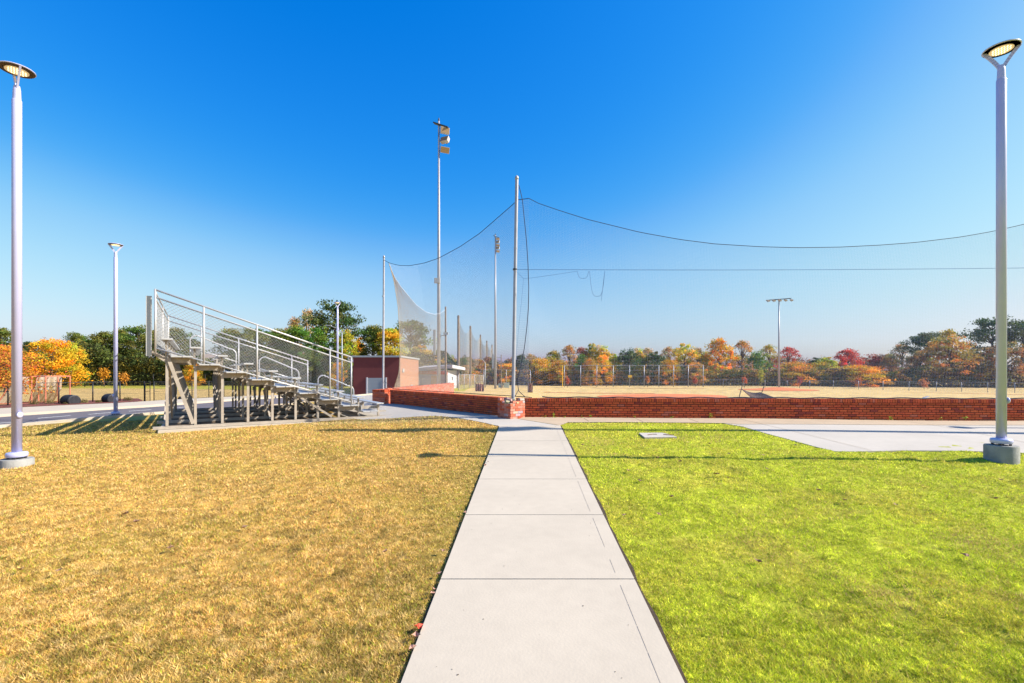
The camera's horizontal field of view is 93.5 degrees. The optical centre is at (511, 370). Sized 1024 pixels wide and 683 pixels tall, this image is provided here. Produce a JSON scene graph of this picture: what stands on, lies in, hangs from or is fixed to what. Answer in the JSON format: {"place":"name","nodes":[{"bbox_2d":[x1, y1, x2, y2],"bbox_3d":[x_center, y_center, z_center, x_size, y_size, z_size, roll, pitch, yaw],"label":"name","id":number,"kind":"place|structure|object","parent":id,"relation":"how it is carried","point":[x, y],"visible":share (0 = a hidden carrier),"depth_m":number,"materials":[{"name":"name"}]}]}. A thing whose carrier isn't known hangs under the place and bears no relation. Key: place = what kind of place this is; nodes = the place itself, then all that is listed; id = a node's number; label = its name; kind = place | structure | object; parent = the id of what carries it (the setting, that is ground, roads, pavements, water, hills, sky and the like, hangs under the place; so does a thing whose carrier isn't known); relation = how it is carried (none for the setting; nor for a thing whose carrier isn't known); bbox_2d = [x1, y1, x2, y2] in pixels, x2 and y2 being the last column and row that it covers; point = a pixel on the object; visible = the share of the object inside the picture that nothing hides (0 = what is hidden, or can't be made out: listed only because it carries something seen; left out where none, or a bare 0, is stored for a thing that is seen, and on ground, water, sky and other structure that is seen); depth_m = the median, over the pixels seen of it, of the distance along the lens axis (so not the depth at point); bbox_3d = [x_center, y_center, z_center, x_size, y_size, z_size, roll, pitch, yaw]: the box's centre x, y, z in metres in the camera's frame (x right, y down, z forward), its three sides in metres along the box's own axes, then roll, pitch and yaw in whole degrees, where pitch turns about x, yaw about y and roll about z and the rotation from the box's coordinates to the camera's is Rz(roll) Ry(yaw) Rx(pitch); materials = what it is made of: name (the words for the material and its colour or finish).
{"place":"outdoors","nodes":[
{"label":"outdoors","id":0,"kind":"place"},
{"bbox_2d":[0,398,303,423],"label":"road","id":1,"kind":"structure","parent":0,"point":[38,417],"depth_m":22.03,"materials":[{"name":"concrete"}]},
{"bbox_2d":[0,394,352,413],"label":"sidewalk","id":2,"kind":"structure","parent":0,"point":[39,408],"depth_m":24.94,"materials":[{"name":"concrete"}]},
{"bbox_2d":[328,395,552,425],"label":"plaza","id":3,"kind":"structure","parent":0,"point":[397,411],"depth_m":15.70,"materials":[{"name":"grey concrete"}]},
{"bbox_2d":[372,389,392,404],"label":"brick pillar","id":4,"kind":"structure","parent":3,"relation":"on","point":[381,395],"depth_m":20.08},
{"bbox_2d":[382,255,384,388],"bbox_3d":[-5.599,-1.763,21.000,0.134,6.507,0.112,0,0,0],"label":"net pole","id":5,"kind":"object","parent":3,"relation":"on","point":[383,324],"visible":0.87,"depth_m":20.96,"materials":[{"name":"metal"}]},
{"bbox_2d":[390,267,444,387],"bbox_3d":[-5.552,-1.937,31.218,0.020,6.562,20.554,0,0,-1],"label":"net","id":6,"kind":"object","parent":5,"relation":"attached to","point":[414,348],"visible":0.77,"depth_m":27.36,"materials":[{"name":"fabric"}]},
{"bbox_2d":[386,198,528,396],"bbox_3d":[-2.566,-2.136,17.486,0.224,5.926,9.266,0,0,-40],"label":"net","id":7,"kind":"object","parent":5,"relation":"attached to","point":[527,357],"visible":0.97,"depth_m":16.16,"materials":[{"name":"fabric"}]},
{"bbox_2d":[0,371,1023,682],"bbox_3d":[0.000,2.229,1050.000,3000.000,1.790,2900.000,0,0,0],"label":"ground","id":8,"kind":"structure","parent":0,"point":[638,389],"depth_m":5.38,"materials":[{"name":"plant"}]},
{"bbox_2d":[0,327,22,346],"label":"pine tree","id":9,"kind":"object","parent":8,"relation":"on","point":[5,333],"visible":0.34,"depth_m":71.90,"materials":[{"name":"green plant"}]},
{"bbox_2d":[0,344,34,391],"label":"tree","id":10,"kind":"object","parent":8,"relation":"on","point":[5,349],"visible":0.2,"depth_m":45.93,"materials":[{"name":"orange plant"}]},
{"bbox_2d":[0,61,36,468],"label":"street lamp","id":11,"kind":"object","parent":8,"relation":"on","point":[16,457],"visible":0.99,"depth_m":8.00,"materials":[{"name":"metal"}]},
{"bbox_2d":[0,375,38,403],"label":"goal","id":12,"kind":"object","parent":8,"relation":"on","point":[5,396],"visible":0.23,"depth_m":28.44,"materials":[{"name":"orange paint"}]},
{"bbox_2d":[0,340,66,399],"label":"roadside tree","id":13,"kind":"object","parent":8,"relation":"on","point":[2,365],"visible":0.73,"depth_m":24.82,"materials":[{"name":"orange plant"}]},
{"bbox_2d":[28,375,70,402],"bbox_3d":[-28.075,1.144,29.270,1.653,1.675,1.266,0,0,19],"label":"goal","id":14,"kind":"object","parent":8,"relation":"on","point":[50,379],"visible":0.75,"depth_m":29.25,"materials":[{"name":"orange paint"}]},
{"bbox_2d":[3,337,95,386],"bbox_3d":[-55.217,-0.806,57.573,8.131,6.281,6.910,0,0,-35],"label":"tree","id":15,"kind":"object","parent":8,"relation":"on","point":[46,345],"visible":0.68,"depth_m":57.89,"materials":[{"name":"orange plant"}]},
{"bbox_2d":[0,398,142,407],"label":"mulch bed","id":16,"kind":"object","parent":8,"relation":"on","point":[29,404],"visible":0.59,"depth_m":26.42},
{"bbox_2d":[60,395,80,404],"bbox_3d":[-24.309,1.663,26.534,0.824,0.640,0.640,0,0,22],"label":"plastic roll","id":17,"kind":"object","parent":16,"relation":"on","point":[72,399],"visible":0.82,"depth_m":26.34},
{"bbox_2d":[54,341,89,386],"bbox_3d":[-56.785,-0.744,61.678,4.336,6.120,4.045,0,0,25],"label":"tree","id":18,"kind":"object","parent":8,"relation":"on","point":[81,352],"visible":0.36,"depth_m":62.07,"materials":[{"name":"yellow plant"}]},
{"bbox_2d":[0,381,144,405],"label":"black fence","id":19,"kind":"object","parent":8,"relation":"on","point":[59,391],"visible":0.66,"depth_m":27.51,"materials":[{"name":"metal"}]},
{"bbox_2d":[63,331,88,347],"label":"pine tree","id":20,"kind":"object","parent":8,"relation":"on","point":[74,337],"visible":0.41,"depth_m":83.55,"materials":[{"name":"green plant"}]},
{"bbox_2d":[82,331,122,384],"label":"pine tree","id":21,"kind":"object","parent":8,"relation":"on","point":[104,336],"visible":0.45,"depth_m":69.31,"materials":[{"name":"green plant"}]},
{"bbox_2d":[108,243,123,415],"bbox_3d":[-15.130,-1.442,18.400,0.474,6.806,0.474,0,0,15],"label":"street lamp","id":22,"kind":"object","parent":8,"relation":"on","point":[115,338],"visible":0.98,"depth_m":18.35,"materials":[{"name":"metal"}]},
{"bbox_2d":[111,324,160,384],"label":"pine tree","id":23,"kind":"object","parent":8,"relation":"on","point":[138,332],"visible":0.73,"depth_m":69.25,"materials":[{"name":"green plant"}]},
{"bbox_2d":[0,395,324,416],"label":"kerb","id":24,"kind":"structure","parent":8,"relation":"on","point":[83,409],"depth_m":23.39,"materials":[{"name":"concrete"}]},
{"bbox_2d":[152,326,199,364],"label":"pine tree","id":25,"kind":"object","parent":8,"relation":"on","point":[172,335],"visible":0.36,"depth_m":69.56,"materials":[{"name":"green plant"}]},
{"bbox_2d":[2,374,349,386],"bbox_3d":[-57.001,1.450,62.572,76.067,1.997,0.205,0,0,-1],"label":"black fence","id":26,"kind":"object","parent":8,"relation":"on","point":[149,376],"visible":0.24,"depth_m":62.74,"materials":[{"name":"metal"}]},
{"bbox_2d":[0,393,371,427],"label":"kerb","id":27,"kind":"structure","parent":8,"relation":"on","point":[79,419],"depth_m":17.69,"materials":[{"name":"concrete"}]},
{"bbox_2d":[182,363,204,386],"bbox_3d":[-41.076,0.570,61.853,2.629,3.405,3.094,0,0,42],"label":"tree","id":28,"kind":"object","parent":8,"relation":"on","point":[191,369],"visible":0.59,"depth_m":61.84,"materials":[{"name":"orange plant"}]},
{"bbox_2d":[153,381,253,400],"bbox_3d":[-22.777,1.552,36.992,0.287,1.692,12.678,0,0,-1],"label":"black fence","id":29,"kind":"object","parent":8,"relation":"on","point":[154,390],"visible":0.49,"depth_m":35.46,"materials":[{"name":"metal"}]},
{"bbox_2d":[202,326,247,384],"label":"pine tree","id":30,"kind":"object","parent":8,"relation":"on","point":[237,334],"visible":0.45,"depth_m":69.18,"materials":[{"name":"green plant"}]},
{"bbox_2d":[0,340,461,385],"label":"undergrowth","id":31,"kind":"object","parent":8,"relation":"on","point":[129,364],"visible":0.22,"depth_m":66.33,"materials":[{"name":"green plant"}]},
{"bbox_2d":[158,421,319,433],"bbox_3d":[-8.430,1.800,17.145,6.328,0.500,7.457,0,0,-33],"label":"bleacher pad","id":32,"kind":"object","parent":8,"relation":"on","point":[188,429],"visible":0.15,"depth_m":13.06,"materials":[{"name":"concrete"}]},
{"bbox_2d":[165,406,327,425],"bbox_3d":[-8.520,1.545,17.218,6.098,0.001,7.037,0,0,-33],"label":"gravel bed","id":33,"kind":"object","parent":32,"relation":"on","point":[232,421],"visible":0.2,"depth_m":15.78,"materials":[{"name":"gravel"}]},
{"bbox_2d":[146,289,385,429],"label":"bleachers","id":34,"kind":"object","parent":32,"relation":"on","point":[289,392],"visible":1,"depth_m":14.43,"materials":[{"name":"metal"}]},
{"bbox_2d":[239,327,275,363],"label":"pine tree","id":35,"kind":"object","parent":8,"relation":"on","point":[251,335],"visible":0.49,"depth_m":68.93,"materials":[{"name":"green plant"}]},
{"bbox_2d":[258,328,292,380],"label":"pine tree","id":36,"kind":"object","parent":8,"relation":"on","point":[276,334],"visible":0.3,"depth_m":71.33,"materials":[{"name":"green plant"}]},
{"bbox_2d":[274,324,314,365],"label":"pine tree","id":37,"kind":"object","parent":8,"relation":"on","point":[299,332],"visible":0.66,"depth_m":69.17,"materials":[{"name":"green plant"}]},
{"bbox_2d":[298,308,317,357],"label":"tree","id":38,"kind":"object","parent":8,"relation":"on","point":[307,314],"visible":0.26,"depth_m":85.50,"materials":[{"name":"green plant"}]},
{"bbox_2d":[297,324,340,383],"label":"tree","id":39,"kind":"object","parent":8,"relation":"on","point":[320,336],"visible":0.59,"depth_m":67.53,"materials":[{"name":"green plant"}]},
{"bbox_2d":[294,298,366,347],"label":"pine tree","id":40,"kind":"object","parent":8,"relation":"on","point":[343,319],"visible":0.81,"depth_m":79.00,"materials":[{"name":"green plant"}]},
{"bbox_2d":[331,362,346,388],"bbox_3d":[-21.511,0.719,60.051,2.423,3.641,2.851,0,0,-37],"label":"tree","id":41,"kind":"object","parent":8,"relation":"on","point":[333,376],"visible":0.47,"depth_m":59.69,"materials":[{"name":"orange plant"}]},
{"bbox_2d":[319,329,360,375],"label":"tree","id":42,"kind":"object","parent":8,"relation":"on","point":[348,343],"visible":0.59,"depth_m":67.28,"materials":[{"name":"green plant"}]},
{"bbox_2d":[347,324,388,360],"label":"tree","id":43,"kind":"object","parent":8,"relation":"on","point":[369,332],"visible":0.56,"depth_m":71.03,"materials":[{"name":"green plant"}]},
{"bbox_2d":[352,356,419,394],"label":"brick building","id":44,"kind":"structure","parent":8,"relation":"on","point":[367,374],"depth_m":50.00,"materials":[{"name":"red brick"}]},
{"bbox_2d":[366,377,386,393],"bbox_3d":[-14.047,1.774,49.940,2.124,2.071,0.100,0,0,0],"label":"roller door","id":45,"kind":"structure","parent":44,"relation":"in","point":[371,383],"depth_m":49.95,"materials":[{"name":"grey paint"}]},
{"bbox_2d":[367,328,411,355],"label":"tree","id":46,"kind":"object","parent":8,"relation":"on","point":[391,337],"visible":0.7,"depth_m":69.38,"materials":[{"name":"yellow plant"}]},
{"bbox_2d":[393,320,436,355],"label":"pine tree","id":47,"kind":"object","parent":8,"relation":"on","point":[421,342],"visible":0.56,"depth_m":76.69,"materials":[{"name":"green plant"}]},
{"bbox_2d":[381,383,453,392],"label":"brick wall","id":48,"kind":"structure","parent":8,"relation":"on","point":[428,388],"depth_m":27.11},
{"bbox_2d":[433,118,449,383],"bbox_3d":[-6.145,-9.963,41.913,1.510,24.076,0.864,0,0,0],"label":"floodlight pole","id":49,"kind":"object","parent":8,"relation":"on","point":[443,129],"visible":0.74,"depth_m":41.89,"materials":[{"name":"metal"}]},
{"bbox_2d":[419,365,464,387],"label":"white building","id":50,"kind":"structure","parent":8,"relation":"on","point":[452,370],"depth_m":64.71,"materials":[{"name":"paint"}]},
{"bbox_2d":[400,438,494,682],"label":"edge soil","id":51,"kind":"structure","parent":8,"relation":"on","point":[438,583],"depth_m":3.47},
{"bbox_2d":[390,390,505,415],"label":"brick wall","id":52,"kind":"structure","parent":8,"relation":"on","point":[482,404],"depth_m":16.56,"materials":[{"name":"brick"}]},
{"bbox_2d":[457,315,459,387],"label":"wooden post","id":53,"kind":"object","parent":8,"relation":"on","point":[458,337],"visible":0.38,"depth_m":69.88,"materials":[{"name":"grey wood"}]},
{"bbox_2d":[458,374,483,389],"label":"side fence","id":54,"kind":"object","parent":8,"relation":"on","point":[474,380],"visible":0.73,"depth_m":68.00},
{"bbox_2d":[492,235,500,388],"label":"floodlight pole","id":55,"kind":"object","parent":8,"relation":"on","point":[493,355],"visible":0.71,"depth_m":72.87,"materials":[{"name":"metal"}]},
{"bbox_2d":[498,397,524,418],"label":"brick pillar","id":56,"kind":"structure","parent":8,"relation":"on","point":[509,408],"depth_m":13.74,"materials":[{"name":"brick"}]},
{"bbox_2d":[511,175,518,398],"bbox_3d":[0.087,-2.353,14.000,0.217,6.618,0.124,0,0,0],"label":"net pole","id":57,"kind":"object","parent":56,"relation":"on","point":[514,290],"visible":0.89,"depth_m":13.96,"materials":[{"name":"metal"}]},
{"bbox_2d":[516,268,991,354],"bbox_3d":[8.071,-1.620,13.613,15.931,2.641,0.138,0,0,3],"label":"guy line","id":58,"kind":"object","parent":57,"relation":"attached to","point":[803,269],"visible":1,"depth_m":13.90,"materials":[{"name":"black metal"}]},
{"bbox_2d":[515,186,1023,398],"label":"net","id":59,"kind":"object","parent":57,"relation":"hanging from","point":[753,397],"visible":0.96,"depth_m":13.79,"materials":[{"name":"fabric"}]},
{"bbox_2d":[522,357,551,384],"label":"tree","id":60,"kind":"object","parent":8,"relation":"on","point":[543,361],"visible":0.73,"depth_m":99.68,"materials":[{"name":"orange plant"}]},
{"bbox_2d":[546,360,573,385],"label":"tree","id":61,"kind":"object","parent":8,"relation":"on","point":[558,367],"visible":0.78,"depth_m":98.22,"materials":[{"name":"orange plant"}]},
{"bbox_2d":[561,345,581,369],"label":"tree","id":62,"kind":"object","parent":8,"relation":"on","point":[568,348],"visible":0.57,"depth_m":106.89,"materials":[{"name":"orange plant"}]},
{"bbox_2d":[577,357,599,385],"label":"tree","id":63,"kind":"object","parent":8,"relation":"on","point":[588,362],"visible":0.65,"depth_m":96.59,"materials":[{"name":"orange plant"}]},
{"bbox_2d":[588,345,613,370],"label":"tree","id":64,"kind":"object","parent":8,"relation":"on","point":[601,349],"visible":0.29,"depth_m":106.19,"materials":[{"name":"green plant"}]},
{"bbox_2d":[591,354,616,384],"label":"tree","id":65,"kind":"object","parent":8,"relation":"on","point":[603,370],"visible":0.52,"depth_m":98.38,"materials":[{"name":"orange plant"}]},
{"bbox_2d":[561,426,687,682],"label":"edge soil","id":66,"kind":"structure","parent":8,"relation":"on","point":[631,568],"depth_m":3.83,"materials":[{"name":"soil"}]},
{"bbox_2d":[614,347,645,383],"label":"tree","id":67,"kind":"object","parent":8,"relation":"on","point":[628,362],"visible":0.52,"depth_m":100.40,"materials":[{"name":"green plant"}]},
{"bbox_2d":[564,365,703,386],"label":"outfield fence","id":68,"kind":"object","parent":8,"relation":"on","point":[636,370],"visible":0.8,"depth_m":88.90,"materials":[{"name":"metal"}]},
{"bbox_2d":[640,351,667,382],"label":"tree","id":69,"kind":"object","parent":8,"relation":"on","point":[653,361],"visible":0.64,"depth_m":100.44,"materials":[{"name":"green plant"}]},
{"bbox_2d":[639,433,676,438],"bbox_3d":[3.150,1.469,10.480,0.690,0.164,0.600,0,0,0],"label":"utility cover","id":70,"kind":"object","parent":8,"relation":"on","point":[656,435],"visible":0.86,"depth_m":10.38,"materials":[{"name":"grey concrete"}]},
{"bbox_2d":[598,394,728,397],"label":"home plate clay","id":71,"kind":"structure","parent":8,"relation":"on","point":[658,395],"depth_m":56.93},
{"bbox_2d":[654,359,678,385],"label":"tree","id":72,"kind":"object","parent":8,"relation":"on","point":[667,364],"visible":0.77,"depth_m":97.31,"materials":[{"name":"orange plant"}]},
{"bbox_2d":[455,352,890,380],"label":"undergrowth","id":73,"kind":"object","parent":8,"relation":"on","point":[488,360],"visible":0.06,"depth_m":118.07,"materials":[{"name":"brown plant"}]},
{"bbox_2d":[666,343,700,368],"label":"tree","id":74,"kind":"object","parent":8,"relation":"on","point":[683,357],"visible":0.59,"depth_m":104.25,"materials":[{"name":"yellow plant"}]},
{"bbox_2d":[684,362,708,385],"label":"tree","id":75,"kind":"object","parent":8,"relation":"on","point":[696,373],"visible":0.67,"depth_m":96.97,"materials":[{"name":"orange plant"}]},
{"bbox_2d":[699,336,739,372],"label":"tree","id":76,"kind":"object","parent":8,"relation":"on","point":[720,343],"visible":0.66,"depth_m":103.67,"materials":[{"name":"orange plant"}]},
{"bbox_2d":[727,340,754,371],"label":"tree","id":77,"kind":"object","parent":8,"relation":"on","point":[742,343],"visible":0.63,"depth_m":105.77,"materials":[{"name":"orange plant"}]},
{"bbox_2d":[482,362,1023,386],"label":"undergrowth","id":78,"kind":"object","parent":8,"relation":"on","point":[729,375],"visible":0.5,"depth_m":93.78,"materials":[{"name":"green plant"}]},
{"bbox_2d":[745,349,773,372],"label":"tree","id":79,"kind":"object","parent":8,"relation":"on","point":[756,357],"visible":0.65,"depth_m":101.55,"materials":[{"name":"green plant"}]},
{"bbox_2d":[755,344,782,371],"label":"tree","id":80,"kind":"object","parent":8,"relation":"on","point":[770,351],"visible":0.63,"depth_m":109.83,"materials":[{"name":"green plant"}]},
{"bbox_2d":[520,417,1023,424],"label":"concrete paving strip","id":81,"kind":"structure","parent":8,"relation":"on","point":[557,420],"depth_m":12.91,"materials":[{"name":"beige concrete"}]},
{"bbox_2d":[524,398,1023,420],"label":"brick wall","id":82,"kind":"structure","parent":81,"relation":"on","point":[898,409],"depth_m":13.61,"materials":[{"name":"brick"}]},
{"bbox_2d":[739,387,816,390],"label":"pitching mound","id":83,"kind":"object","parent":8,"relation":"on","point":[781,389],"visible":0.85,"depth_m":71.81,"materials":[{"name":"soil"}]},
{"bbox_2d":[766,298,792,386],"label":"floodlight pole","id":84,"kind":"object","parent":8,"relation":"on","point":[773,300],"visible":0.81,"depth_m":78.91,"materials":[{"name":"metal"}]},
{"bbox_2d":[771,346,804,368],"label":"tree","id":85,"kind":"object","parent":8,"relation":"on","point":[792,351],"visible":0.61,"depth_m":106.37,"materials":[{"name":"red plant"}]},
{"bbox_2d":[777,360,818,385],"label":"tree","id":86,"kind":"object","parent":8,"relation":"on","point":[792,366],"visible":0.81,"depth_m":93.47,"materials":[{"name":"orange plant"}]},
{"bbox_2d":[809,357,840,370],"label":"tree","id":87,"kind":"object","parent":8,"relation":"on","point":[825,364],"visible":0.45,"depth_m":101.66,"materials":[{"name":"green plant"}]},
{"bbox_2d":[829,348,868,368],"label":"tree","id":88,"kind":"object","parent":8,"relation":"on","point":[852,356],"visible":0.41,"depth_m":104.40,"materials":[{"name":"red plant"}]},
{"bbox_2d":[826,364,893,386],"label":"tree","id":89,"kind":"object","parent":8,"relation":"on","point":[866,370],"visible":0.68,"depth_m":88.97,"materials":[{"name":"orange plant"}]},
{"bbox_2d":[707,380,1023,392],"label":"outfield fence","id":90,"kind":"object","parent":8,"relation":"on","point":[833,382],"visible":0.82,"depth_m":73.78,"materials":[{"name":"metal"}]},
{"bbox_2d":[858,354,899,371],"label":"tree","id":91,"kind":"object","parent":8,"relation":"on","point":[875,361],"visible":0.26,"depth_m":106.45,"materials":[{"name":"brown plant"}]},
{"bbox_2d":[877,354,911,372],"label":"tree","id":92,"kind":"object","parent":8,"relation":"on","point":[888,361],"visible":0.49,"depth_m":100.41,"materials":[{"name":"brown plant"}]},
{"bbox_2d":[886,344,912,370],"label":"tree","id":93,"kind":"object","parent":8,"relation":"on","point":[900,353],"visible":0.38,"depth_m":104.93,"materials":[{"name":"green plant"}]},
{"bbox_2d":[898,350,938,375],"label":"tree","id":94,"kind":"object","parent":8,"relation":"on","point":[914,359],"visible":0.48,"depth_m":94.79,"materials":[{"name":"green plant"}]},
{"bbox_2d":[897,332,943,361],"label":"pine tree","id":95,"kind":"object","parent":8,"relation":"on","point":[921,338],"visible":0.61,"depth_m":100.66,"materials":[{"name":"green plant"}]},
{"bbox_2d":[916,334,985,386],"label":"tree","id":96,"kind":"object","parent":8,"relation":"on","point":[944,346],"visible":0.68,"depth_m":89.94,"materials":[{"name":"orange plant"}]},
{"bbox_2d":[956,315,1023,356],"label":"pine tree","id":97,"kind":"object","parent":8,"relation":"on","point":[988,324],"visible":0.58,"depth_m":92.66,"materials":[{"name":"green plant"}]},
{"bbox_2d":[976,340,1023,383],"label":"tree","id":98,"kind":"object","parent":8,"relation":"on","point":[1014,351],"visible":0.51,"depth_m":85.92,"materials":[{"name":"orange plant"}]},
{"bbox_2d":[981,39,1021,464],"bbox_3d":[8.020,-1.835,7.900,0.474,6.956,0.474,0,0,0],"label":"street lamp","id":99,"kind":"object","parent":8,"relation":"on","point":[1000,448],"visible":1,"depth_m":7.85,"materials":[{"name":"metal"}]},
{"bbox_2d":[1007,319,1023,360],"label":"pine tree","id":100,"kind":"object","parent":8,"relation":"on","point":[1018,323],"visible":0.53,"depth_m":90.59,"materials":[{"name":"green plant"}]},
{"bbox_2d":[0,0,1023,370],"label":"sky","id":101,"kind":"structure","parent":0,"point":[260,162],"materials":[{"name":"blue"}]},
{"bbox_2d":[401,425,684,682],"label":"path","id":102,"kind":"structure","parent":0,"point":[528,572],"depth_m":3.57,"materials":[{"name":"concrete"}]},
{"bbox_2d":[724,423,1023,453],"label":"plaza paving","id":103,"kind":"structure","parent":0,"point":[894,438],"depth_m":10.39,"materials":[{"name":"grey concrete"}]},
{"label":"wooden post","id":104,"kind":"object","parent":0,"visible":0},
{"bbox_2d":[460,324,491,377],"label":"net","id":105,"kind":"object","parent":104,"relation":"hanging from","point":[483,349],"visible":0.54,"depth_m":89.68,"materials":[{"name":"fabric"}]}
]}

